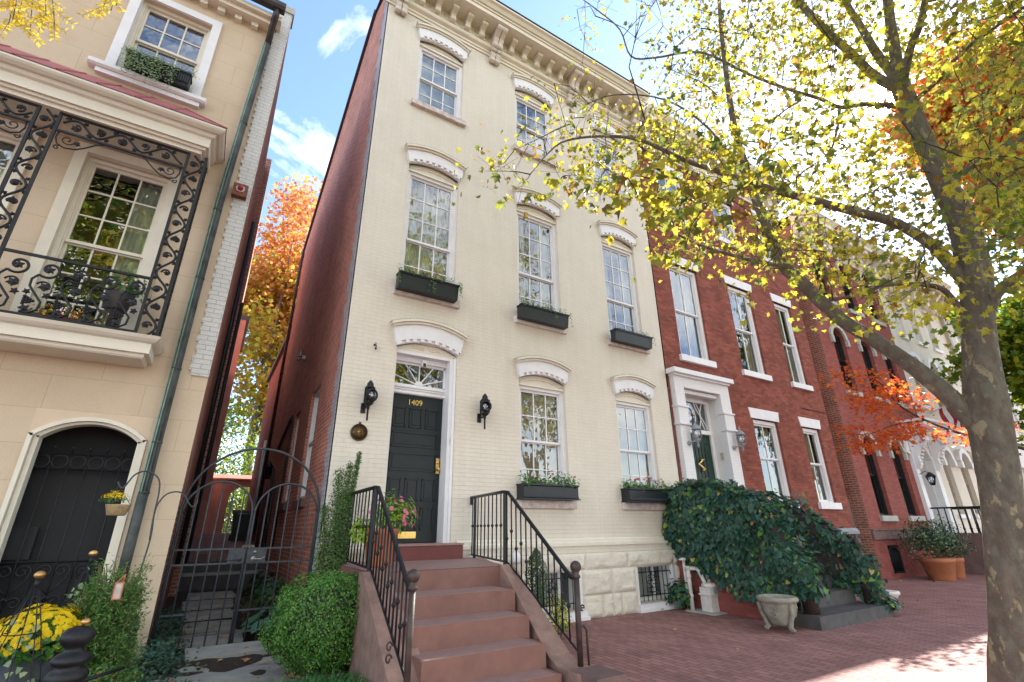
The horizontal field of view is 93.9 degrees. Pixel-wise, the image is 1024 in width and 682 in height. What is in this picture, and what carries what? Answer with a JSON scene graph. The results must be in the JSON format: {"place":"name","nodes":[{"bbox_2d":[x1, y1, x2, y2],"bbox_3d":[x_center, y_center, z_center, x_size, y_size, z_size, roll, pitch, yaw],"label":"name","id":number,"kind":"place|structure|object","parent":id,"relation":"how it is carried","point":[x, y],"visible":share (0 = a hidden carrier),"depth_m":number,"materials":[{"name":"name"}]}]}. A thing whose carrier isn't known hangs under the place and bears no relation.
{"place":"outdoors","nodes":[
{"label":"outdoors","id":0,"kind":"place"},
{"bbox_2d":[188,533,253,561],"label":"patio","id":1,"kind":"structure","parent":0,"point":[206,541],"depth_m":13.54,"materials":[{"name":"tile"}]},
{"bbox_2d":[193,315,249,538],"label":"building","id":2,"kind":"structure","parent":1,"relation":"on","point":[242,331],"depth_m":17.90,"materials":[{"name":"pink paint"}]},
{"bbox_2d":[228,510,253,540],"bbox_3d":[-9.023,6.154,15.964,0.660,0.970,0.890,12,-25,-29],"label":"wheelie bin","id":3,"kind":"object","parent":1,"relation":"on","point":[244,525],"visible":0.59,"depth_m":15.70,"materials":[{"name":"black plastic"}]},
{"bbox_2d":[246,325,291,540],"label":"house wing","id":4,"kind":"structure","parent":1,"relation":"on","point":[273,378],"depth_m":19.86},
{"bbox_2d":[154,587,291,652],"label":"passage ground","id":5,"kind":"structure","parent":0,"point":[181,597],"depth_m":8.58,"materials":[{"name":"stone"}]},
{"bbox_2d":[178,561,264,591],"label":"passage steps","id":6,"kind":"structure","parent":5,"relation":"on","point":[198,577],"depth_m":10.69,"materials":[{"name":"stone"}]},
{"bbox_2d":[238,605,289,634],"bbox_3d":[-3.420,3.944,6.770,0.795,0.376,0.961,12,-25,-29],"label":"hosta","id":7,"kind":"object","parent":5,"relation":"on","point":[253,618],"visible":0.41,"depth_m":6.52,"materials":[{"name":"green plant"}]},
{"bbox_2d":[241,567,290,613],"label":"passage plants","id":8,"kind":"object","parent":5,"relation":"on","point":[258,589],"visible":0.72,"depth_m":8.02,"materials":[{"name":"green plant"}]},
{"bbox_2d":[151,591,342,681],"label":"path","id":9,"kind":"structure","parent":0,"point":[235,648],"depth_m":5.88,"materials":[{"name":"stone"}]},
{"bbox_2d":[210,595,291,628],"bbox_3d":[-3.818,4.028,7.109,1.291,0.386,1.336,3,-22,-9],"label":"fern","id":10,"kind":"object","parent":9,"relation":"on","point":[255,606],"visible":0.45,"depth_m":7.12,"materials":[{"name":"green plant"}]},
{"bbox_2d":[301,668,361,681],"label":"grass tuft","id":11,"kind":"object","parent":9,"relation":"on","point":[337,678],"visible":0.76,"depth_m":4.58,"materials":[{"name":"green plant"}]},
{"bbox_2d":[216,0,1023,520],"label":"sky","id":12,"kind":"structure","parent":0,"point":[326,40],"materials":[{"name":"blue"}]},
{"bbox_2d":[554,574,987,681],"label":"pavement","id":13,"kind":"structure","parent":0,"point":[951,646],"depth_m":6.66,"materials":[{"name":"brick"}]},
{"bbox_2d":[0,0,126,47],"bbox_3d":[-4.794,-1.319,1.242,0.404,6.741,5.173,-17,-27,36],"label":"locust tree","id":14,"kind":"object","parent":13,"relation":"on","point":[17,19],"visible":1,"depth_m":3.43,"materials":[{"name":"yellow plant"}]},
{"bbox_2d":[0,0,295,658],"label":"stucco house","id":15,"kind":"structure","parent":13,"relation":"on","point":[152,403],"depth_m":6.69,"materials":[{"name":"paint"}]},
{"bbox_2d":[0,93,37,137],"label":"iron frieze","id":16,"kind":"object","parent":15,"relation":"attached to","point":[7,110],"visible":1,"depth_m":6.15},
{"bbox_2d":[0,117,42,224],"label":"window","id":17,"kind":"structure","parent":15,"relation":"in","point":[7,153],"depth_m":6.50,"materials":[{"name":"beige paint"}]},
{"bbox_2d":[0,104,62,258],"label":"iron trellis","id":18,"kind":"object","parent":15,"relation":"on","point":[10,224],"visible":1,"depth_m":6.02,"materials":[{"name":"metal"}]},
{"bbox_2d":[15,304,106,324],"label":"balcony flowers","id":19,"kind":"object","parent":15,"relation":"on","point":[72,314],"visible":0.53,"depth_m":5.89,"materials":[{"name":"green plant"}]},
{"bbox_2d":[0,444,133,634],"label":"iron gate","id":20,"kind":"structure","parent":15,"relation":"attached to","point":[56,561],"depth_m":5.70,"materials":[{"name":"metal"}]},
{"bbox_2d":[0,247,149,331],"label":"balcony railing","id":21,"kind":"object","parent":15,"relation":"on","point":[18,263],"visible":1,"depth_m":5.86,"materials":[{"name":"black metal"}]},
{"bbox_2d":[9,140,181,329],"bbox_3d":[-5.736,-1.351,6.775,1.270,2.890,0.371,12,-25,-29],"label":"window","id":22,"kind":"structure","parent":15,"relation":"in","point":[140,241],"depth_m":6.86,"materials":[{"name":"beige paint"}]},
{"bbox_2d":[53,113,187,182],"bbox_3d":[-5.434,-2.672,6.680,1.410,0.582,0.042,12,-25,-29],"label":"iron frieze","id":23,"kind":"object","parent":15,"relation":"attached to","point":[116,132],"visible":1,"depth_m":6.69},
{"bbox_2d":[101,269,151,326],"bbox_3d":[-5.108,-0.502,6.290,0.573,0.946,0.400,12,-25,-29],"label":"balcony pot","id":24,"kind":"object","parent":15,"relation":"on","point":[114,296],"visible":0.6,"depth_m":6.20,"materials":[{"name":"stone"}]},
{"bbox_2d":[87,0,222,109],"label":"window","id":25,"kind":"structure","parent":15,"relation":"in","point":[131,27],"depth_m":7.95,"materials":[{"name":"beige paint"}]},
{"bbox_2d":[115,43,198,91],"bbox_3d":[-5.632,-4.261,7.635,1.046,0.766,0.354,12,-25,-29],"label":"window box","id":26,"kind":"object","parent":15,"relation":"on","point":[153,67],"visible":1,"depth_m":7.55,"materials":[{"name":"plant"}]},
{"bbox_2d":[134,152,207,336],"bbox_3d":[-4.771,-1.383,6.758,0.265,2.938,0.285,12,-25,-29],"label":"iron trellis","id":27,"kind":"object","parent":15,"relation":"on","point":[166,295],"visible":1,"depth_m":6.63,"materials":[{"name":"metal"}]},
{"bbox_2d":[231,182,248,200],"bbox_3d":[-4.411,-2.449,7.758,0.210,0.230,0.178,12,-25,-29],"label":"alarm box","id":28,"kind":"object","parent":15,"relation":"attached to","point":[240,191],"visible":1,"depth_m":7.73,"materials":[{"name":"red plastic"}]},
{"bbox_2d":[128,643,348,681],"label":"garden bed","id":29,"kind":"object","parent":13,"relation":"on","point":[224,664],"visible":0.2,"depth_m":5.32,"materials":[{"name":"soil"}]},
{"bbox_2d":[0,571,45,681],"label":"garden obelisk","id":30,"kind":"object","parent":29,"relation":"on","point":[39,575],"visible":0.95,"depth_m":3.65,"materials":[{"name":"black metal"}]},
{"bbox_2d":[0,603,89,681],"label":"mum pot","id":31,"kind":"object","parent":29,"relation":"on","point":[51,617],"visible":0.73,"depth_m":3.73,"materials":[{"name":"yellow plant"}]},
{"bbox_2d":[55,550,97,641],"bbox_3d":[-4.052,2.631,4.424,0.485,1.277,0.470,7,-23,-19],"label":"garden obelisk","id":32,"kind":"object","parent":29,"relation":"on","point":[92,553],"visible":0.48,"depth_m":4.55,"materials":[{"name":"black metal"}]},
{"bbox_2d":[43,618,124,681],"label":"iron newel","id":33,"kind":"object","parent":29,"relation":"on","point":[71,660],"visible":1,"depth_m":3.11,"materials":[{"name":"black metal"}]},
{"bbox_2d":[48,552,155,681],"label":"juniper","id":34,"kind":"object","parent":29,"relation":"on","point":[110,624],"visible":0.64,"depth_m":4.24,"materials":[{"name":"green plant"}]},
{"bbox_2d":[111,574,126,599],"bbox_3d":[-3.433,2.148,4.176,0.066,0.200,0.018,12,-25,-29],"label":"garden sign","id":35,"kind":"object","parent":34,"relation":"attached to","point":[117,590],"visible":1,"depth_m":4.17,"materials":[{"name":"ceramic"}]},
{"bbox_2d":[86,662,147,681],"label":"bush","id":36,"kind":"object","parent":29,"relation":"on","point":[128,674],"visible":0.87,"depth_m":3.57,"materials":[{"name":"green plant"}]},
{"bbox_2d":[117,470,197,649],"bbox_3d":[-3.954,2.451,5.066,0.788,2.078,0.018,12,-25,-29],"label":"plant hook","id":37,"kind":"object","parent":29,"relation":"on","point":[155,508],"visible":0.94,"depth_m":5.30,"materials":[{"name":"metal"}]},
{"bbox_2d":[99,486,131,515],"bbox_3d":[-4.261,1.718,5.151,0.291,0.307,0.238,12,-25,-29],"label":"hanging basket","id":38,"kind":"object","parent":37,"relation":"hanging from","point":[117,509],"visible":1,"depth_m":5.09,"materials":[{"name":"ceramic"}]},
{"bbox_2d":[121,604,203,681],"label":"ivy groundcover","id":39,"kind":"object","parent":29,"relation":"on","point":[151,658],"visible":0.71,"depth_m":5.32,"materials":[{"name":"green plant"}]},
{"bbox_2d":[257,569,359,681],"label":"boxwood","id":40,"kind":"object","parent":29,"relation":"on","point":[320,615],"visible":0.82,"depth_m":4.94,"materials":[{"name":"green plant"}]},
{"bbox_2d":[308,451,361,584],"bbox_3d":[-2.437,2.695,6.587,0.607,2.406,0.509,12,-25,-29],"label":"tall shrub","id":41,"kind":"object","parent":29,"relation":"on","point":[335,557],"visible":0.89,"depth_m":6.66,"materials":[{"name":"green plant"}]},
{"bbox_2d":[253,0,680,624],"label":"brick house","id":42,"kind":"structure","parent":13,"relation":"on","point":[583,398],"depth_m":10.17,"materials":[{"name":"brick"}]},
{"bbox_2d":[147,448,319,652],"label":"garden gate","id":43,"kind":"structure","parent":42,"relation":"attached to","point":[254,554],"depth_m":6.48,"materials":[{"name":"metal"}]},
{"bbox_2d":[277,414,299,510],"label":"side window","id":44,"kind":"structure","parent":42,"relation":"in","point":[281,507],"depth_m":11.11,"materials":[{"name":"white paint"}]},
{"bbox_2d":[291,388,320,508],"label":"side window","id":45,"kind":"structure","parent":42,"relation":"in","point":[316,398],"depth_m":9.45,"materials":[{"name":"white paint"}]},
{"bbox_2d":[350,422,367,440],"bbox_3d":[-2.437,1.441,7.629,0.273,0.302,0.038,12,-25,-29],"label":"compass plaque","id":46,"kind":"object","parent":42,"relation":"attached to","point":[359,432],"visible":1,"depth_m":7.62,"materials":[{"name":"brown metal"}]},
{"bbox_2d":[360,380,377,420],"bbox_3d":[-2.302,0.963,7.764,0.217,0.665,0.265,12,-25,-29],"label":"wall lantern","id":47,"kind":"object","parent":42,"relation":"attached to","point":[370,398],"depth_m":7.74,"materials":[{"name":"black metal"}]},
{"bbox_2d":[385,393,442,542],"bbox_3d":[-1.692,2.128,8.190,1.010,2.445,0.155,12,-25,-29],"label":"front door","id":48,"kind":"structure","parent":42,"relation":"in","point":[413,468],"depth_m":8.24,"materials":[{"name":"black paint"}]},
{"bbox_2d":[393,171,459,308],"bbox_3d":[-1.691,-2.059,9.681,1.310,2.920,0.410,12,-25,-29],"label":"window","id":49,"kind":"structure","parent":42,"relation":"in","point":[428,242],"depth_m":9.87,"materials":[{"name":"white paint"}]},
{"bbox_2d":[395,261,462,302],"bbox_3d":[-1.565,-1.103,8.973,1.320,0.530,0.329,12,-25,-29],"label":"window box","id":50,"kind":"object","parent":42,"relation":"attached to","point":[420,284],"visible":1,"depth_m":8.87,"materials":[{"name":"wood"}]},
{"bbox_2d":[410,46,465,127],"bbox_3d":[-1.711,-5.923,11.168,1.310,1.960,0.365,12,-25,-29],"label":"window","id":51,"kind":"structure","parent":42,"relation":"in","point":[437,93],"depth_m":11.32,"materials":[{"name":"white paint"}]},
{"bbox_2d":[477,393,491,428],"bbox_3d":[-0.520,1.291,8.806,0.219,0.665,0.259,12,-25,-29],"label":"wall lantern","id":52,"kind":"object","parent":42,"relation":"attached to","point":[485,406],"depth_m":8.79,"materials":[{"name":"black metal"}]},
{"bbox_2d":[513,95,558,167],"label":"window","id":53,"kind":"structure","parent":42,"relation":"in","point":[518,110],"depth_m":12.62,"materials":[{"name":"white paint"}]},
{"bbox_2d":[514,211,567,334],"bbox_3d":[0.546,-1.579,10.957,1.330,2.920,0.410,12,-25,-29],"label":"window","id":54,"kind":"structure","parent":42,"relation":"in","point":[544,282],"depth_m":11.14,"materials":[{"name":"white paint"}]},
{"bbox_2d":[516,299,571,329],"bbox_3d":[0.716,-0.591,10.263,1.377,0.496,0.319,12,-25,-29],"label":"window box","id":55,"kind":"object","parent":42,"relation":"attached to","point":[528,312],"visible":1,"depth_m":10.15,"materials":[{"name":"wood"}]},
{"bbox_2d":[516,385,576,508],"bbox_3d":[0.576,2.091,9.524,1.330,2.360,0.410,12,-25,-29],"label":"window","id":56,"kind":"structure","parent":42,"relation":"in","point":[539,454],"depth_m":9.70,"materials":[{"name":"white paint"}]},
{"bbox_2d":[516,470,580,500],"bbox_3d":[0.735,2.709,9.020,1.418,0.550,0.420,12,-25,-29],"label":"window box","id":57,"kind":"object","parent":42,"relation":"attached to","point":[531,489],"visible":1,"depth_m":8.88,"materials":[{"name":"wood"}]},
{"bbox_2d":[533,570,590,624],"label":"basement window","id":58,"kind":"structure","parent":42,"relation":"in","point":[584,614],"depth_m":8.72,"materials":[{"name":"white paint"}]},
{"bbox_2d":[592,134,627,199],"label":"window","id":59,"kind":"structure","parent":42,"relation":"in","point":[602,142],"depth_m":13.91,"materials":[{"name":"white paint"}]},
{"bbox_2d":[601,242,649,353],"bbox_3d":[2.744,-1.107,12.212,1.320,2.920,0.412,12,-25,-29],"label":"window","id":60,"kind":"structure","parent":42,"relation":"in","point":[627,309],"depth_m":12.43,"materials":[{"name":"white paint"}]},
{"bbox_2d":[610,323,655,349],"bbox_3d":[2.896,-0.126,11.505,1.315,0.456,0.292,12,-25,-29],"label":"window box","id":61,"kind":"object","parent":42,"relation":"attached to","point":[619,335],"visible":1,"depth_m":11.41,"materials":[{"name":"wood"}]},
{"bbox_2d":[616,401,667,509],"bbox_3d":[2.775,2.563,10.779,1.320,2.360,0.410,12,-25,-29],"label":"window","id":62,"kind":"structure","parent":42,"relation":"in","point":[633,454],"depth_m":10.98,"materials":[{"name":"glass"}]},
{"bbox_2d":[620,475,671,502],"bbox_3d":[2.887,3.178,10.274,1.482,0.555,0.391,12,-25,-29],"label":"window box","id":63,"kind":"object","parent":42,"relation":"attached to","point":[645,494],"visible":0.99,"depth_m":10.11,"materials":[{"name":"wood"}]},
{"bbox_2d":[636,564,679,612],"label":"basement window","id":64,"kind":"structure","parent":42,"relation":"in","point":[646,583],"depth_m":9.90,"materials":[{"name":"white paint"}]},
{"bbox_2d":[336,543,626,681],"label":"front steps","id":65,"kind":"structure","parent":13,"relation":"on","point":[477,619],"depth_m":4.85,"materials":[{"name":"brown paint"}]},
{"bbox_2d":[343,485,419,681],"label":"stair railing","id":66,"kind":"object","parent":65,"relation":"on","point":[410,578],"visible":0.86,"depth_m":4.72,"materials":[{"name":"black metal"}]},
{"bbox_2d":[346,492,419,567],"bbox_3d":[-1.627,2.396,6.161,0.912,0.940,0.614,12,-25,-29],"label":"flower pot","id":67,"kind":"object","parent":65,"relation":"on","point":[402,516],"visible":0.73,"depth_m":6.06,"materials":[{"name":"ceramic"}]},
{"bbox_2d":[470,490,589,666],"bbox_3d":[-0.069,3.041,6.390,0.290,2.041,3.522,9,-23,-23],"label":"stair railing","id":68,"kind":"object","parent":65,"relation":"on","point":[575,566],"visible":0.99,"depth_m":5.75,"materials":[{"name":"black metal"}]},
{"bbox_2d":[524,547,550,606],"bbox_3d":[0.371,3.808,7.238,0.429,1.262,0.416,12,-25,-29],"label":"evergreen","id":69,"kind":"object","parent":13,"relation":"on","point":[539,572],"visible":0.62,"depth_m":7.26,"materials":[{"name":"green plant"}]},
{"bbox_2d":[136,576,959,681],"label":"fallen leaves","id":70,"kind":"object","parent":13,"relation":"on","point":[291,674],"visible":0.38,"depth_m":5.71,"materials":[{"name":"brown plant"}]},
{"bbox_2d":[546,590,574,639],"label":"yellow flowers","id":71,"kind":"object","parent":13,"relation":"on","point":[565,617],"visible":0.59,"depth_m":6.91,"materials":[{"name":"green plant"}]},
{"bbox_2d":[664,576,697,608],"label":"ivy","id":72,"kind":"object","parent":13,"relation":"on","point":[680,589],"visible":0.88,"depth_m":9.53,"materials":[{"name":"green plant"}]},
{"bbox_2d":[678,558,727,615],"bbox_3d":[3.768,4.809,9.445,0.600,0.950,0.798,12,-25,-29],"label":"gas meter","id":73,"kind":"object","parent":13,"relation":"on","point":[709,593],"visible":0.9,"depth_m":9.27,"materials":[{"name":"white metal"}]},
{"bbox_2d":[451,0,1023,681],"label":"plane tree","id":74,"kind":"object","parent":13,"relation":"on","point":[979,408],"visible":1,"depth_m":5.70,"materials":[{"name":"yellow plant"}]},
{"bbox_2d":[635,103,859,538],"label":"brick house","id":75,"kind":"structure","parent":13,"relation":"on","point":[755,379],"depth_m":14.11,"materials":[{"name":"brick"}]},
{"bbox_2d":[669,266,716,368],"bbox_3d":[4.913,-0.722,13.479,1.400,2.990,0.407,12,-25,-29],"label":"window","id":76,"kind":"structure","parent":75,"relation":"in","point":[693,357],"depth_m":13.64,"materials":[{"name":"white paint"}]},
{"bbox_2d":[687,420,701,447],"bbox_3d":[4.383,2.238,11.493,0.351,0.660,0.210,-11,-24,26],"label":"porch lantern","id":77,"kind":"object","parent":75,"relation":"attached to","point":[697,437],"visible":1,"depth_m":11.44,"materials":[{"name":"grey metal"}]},
{"bbox_2d":[691,434,715,484],"bbox_3d":[4.798,3.600,11.883,0.990,2.560,0.162,12,-25,-29],"label":"front door","id":78,"kind":"structure","parent":75,"relation":"in","point":[703,460],"depth_m":12.20,"materials":[{"name":"green paint"}]},
{"bbox_2d":[714,204,744,251],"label":"window","id":79,"kind":"structure","parent":75,"relation":"in","point":[724,237],"depth_m":16.39,"materials":[{"name":"white paint"}]},
{"bbox_2d":[727,286,772,381],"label":"window","id":80,"kind":"structure","parent":75,"relation":"in","point":[760,374],"depth_m":14.91,"materials":[{"name":"white paint"}]},
{"bbox_2d":[753,420,799,507],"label":"window","id":81,"kind":"structure","parent":75,"relation":"in","point":[763,425],"depth_m":13.59,"materials":[{"name":"white paint"}]},
{"bbox_2d":[774,304,813,391],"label":"window","id":82,"kind":"structure","parent":75,"relation":"in","point":[802,385],"depth_m":16.04,"materials":[{"name":"white paint"}]},
{"bbox_2d":[802,428,842,508],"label":"window","id":83,"kind":"structure","parent":75,"relation":"in","point":[829,503],"depth_m":14.61,"materials":[{"name":"white paint"}]},
{"bbox_2d":[756,594,798,633],"bbox_3d":[4.277,4.352,7.637,0.620,0.501,0.620,12,-25,-29],"label":"stone urn","id":84,"kind":"object","parent":13,"relation":"on","point":[778,609],"visible":1,"depth_m":7.49,"materials":[{"name":"stone"}]},
{"bbox_2d":[676,493,894,630],"bbox_3d":[5.154,4.210,9.684,2.460,2.319,2.940,12,-25,-29],"label":"stoop","id":85,"kind":"object","parent":13,"relation":"on","point":[844,607],"visible":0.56,"depth_m":8.60,"materials":[{"name":"stone"}]},
{"bbox_2d":[661,477,830,604],"bbox_3d":[4.293,3.771,9.299,0.992,2.285,3.050,12,-25,-29],"label":"ivy","id":86,"kind":"object","parent":85,"relation":"attached to","point":[732,534],"visible":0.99,"depth_m":8.92,"materials":[{"name":"green plant"}]},
{"bbox_2d":[746,488,889,610],"bbox_3d":[6.065,4.268,10.213,0.703,2.337,3.050,12,-25,-29],"label":"ivy","id":87,"kind":"object","parent":85,"relation":"on","point":[838,559],"visible":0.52,"depth_m":9.46,"materials":[{"name":"green plant"}]},
{"bbox_2d":[843,250,981,532],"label":"white house","id":88,"kind":"structure","parent":13,"relation":"on","point":[958,475],"depth_m":21.16,"materials":[{"name":"paint"}]},
{"bbox_2d":[930,406,963,434],"bbox_3d":[18.266,2.950,19.619,1.668,1.850,0.197,-19,-28,40],"label":"flag","id":89,"kind":"object","parent":88,"relation":"attached to","point":[946,414],"visible":0.31,"depth_m":19.81,"materials":[{"name":"fabric"}]},
{"bbox_2d":[943,465,970,517],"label":"window","id":90,"kind":"structure","parent":88,"relation":"in","point":[945,467],"depth_m":19.27,"materials":[{"name":"wood"}]},
{"bbox_2d":[816,360,1023,458],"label":"maple tree","id":91,"kind":"object","parent":13,"relation":"on","point":[904,433],"visible":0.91,"depth_m":11.63,"materials":[{"name":"orange plant"}]},
{"bbox_2d":[893,514,972,580],"bbox_3d":[12.823,6.242,14.535,2.533,1.843,1.875,12,-25,-29],"label":"potted shrub","id":92,"kind":"object","parent":13,"relation":"on","point":[939,568],"visible":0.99,"depth_m":14.23,"materials":[{"name":"green plant"}]},
{"bbox_2d":[856,4,1023,254],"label":"maple tree","id":93,"kind":"object","parent":13,"relation":"on","point":[945,115],"visible":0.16,"depth_m":22.45,"materials":[{"name":"orange plant"}]},
{"bbox_2d":[915,521,976,578],"bbox_3d":[13.625,6.525,15.024,1.502,1.660,1.548,-11,-24,26],"label":"potted shrub","id":94,"kind":"object","parent":13,"relation":"on","point":[960,569],"visible":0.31,"depth_m":14.67,"materials":[{"name":"ceramic"}]},
{"bbox_2d":[930,506,984,574],"bbox_3d":[16.592,6.574,15.761,1.900,2.158,3.450,12,-25,-29],"label":"front stoop","id":95,"kind":"object","parent":13,"relation":"on","point":[974,561],"visible":0.31,"depth_m":15.96,"materials":[{"name":"brown stone"}]},
{"bbox_2d":[906,170,1023,455],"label":"street tree","id":96,"kind":"object","parent":13,"relation":"on","point":[1010,327],"visible":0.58,"depth_m":17.89,"materials":[{"name":"plant"}]},
{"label":"back garden","id":97,"kind":"structure","parent":0,"visible":0},
{"bbox_2d":[203,474,251,532],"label":"arched wall","id":98,"kind":"structure","parent":97,"relation":"on","point":[215,497],"depth_m":20.82,"materials":[{"name":"brick"}]},
{"bbox_2d":[214,375,261,531],"bbox_3d":[-15.314,6.752,26.452,9.910,10.148,6.380,12,-25,-29],"label":"garden tree","id":99,"kind":"object","parent":97,"relation":"on","point":[229,460],"visible":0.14,"depth_m":26.89,"materials":[{"name":"green plant"}]},
{"bbox_2d":[223,465,252,532],"bbox_3d":[-13.117,7.990,23.272,5.698,3.735,2.121,12,-25,-29],"label":"hedge","id":100,"kind":"object","parent":97,"relation":"on","point":[235,496],"visible":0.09,"depth_m":23.07,"materials":[{"name":"green plant"}]},
{"bbox_2d":[225,172,322,506],"bbox_3d":[-16.000,-0.708,34.574,12.749,26.280,13.334,12,-25,-29],"label":"maple tree","id":101,"kind":"object","parent":97,"relation":"on","point":[269,294],"visible":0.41,"depth_m":32.16,"materials":[{"name":"orange plant"}]},
{"label":"ground","id":102,"kind":"structure","parent":0,"visible":0},
{"bbox_2d":[779,206,957,579],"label":"brick house","id":103,"kind":"structure","parent":102,"relation":"on","point":[886,492],"depth_m":17.27,"materials":[{"name":"red brick"}]},
{"bbox_2d":[833,330,862,397],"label":"window","id":104,"kind":"structure","parent":103,"relation":"in","point":[842,360],"depth_m":17.85,"materials":[{"name":"black glass"}]},
{"bbox_2d":[861,341,890,403],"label":"window","id":105,"kind":"structure","parent":103,"relation":"in","point":[866,354],"depth_m":18.94,"materials":[{"name":"black glass"}]},
{"bbox_2d":[863,439,898,520],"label":"window","id":106,"kind":"structure","parent":103,"relation":"in","point":[884,516],"depth_m":16.16,"materials":[{"name":"black glass"}]},
{"bbox_2d":[887,546,904,573],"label":"basement window","id":107,"kind":"structure","parent":103,"relation":"in","point":[896,555],"depth_m":15.17,"materials":[{"name":"glass"}]},
{"bbox_2d":[886,357,912,408],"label":"window","id":108,"kind":"structure","parent":103,"relation":"in","point":[888,361],"depth_m":19.80,"materials":[{"name":"black glass"}]},
{"bbox_2d":[892,447,925,520],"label":"window","id":109,"kind":"structure","parent":103,"relation":"in","point":[912,516],"depth_m":17.23,"materials":[{"name":"black glass"}]},
{"bbox_2d":[946,301,1023,482],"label":"row house","id":110,"kind":"structure","parent":102,"relation":"on","point":[956,339],"depth_m":25.54,"materials":[{"name":"paint"}]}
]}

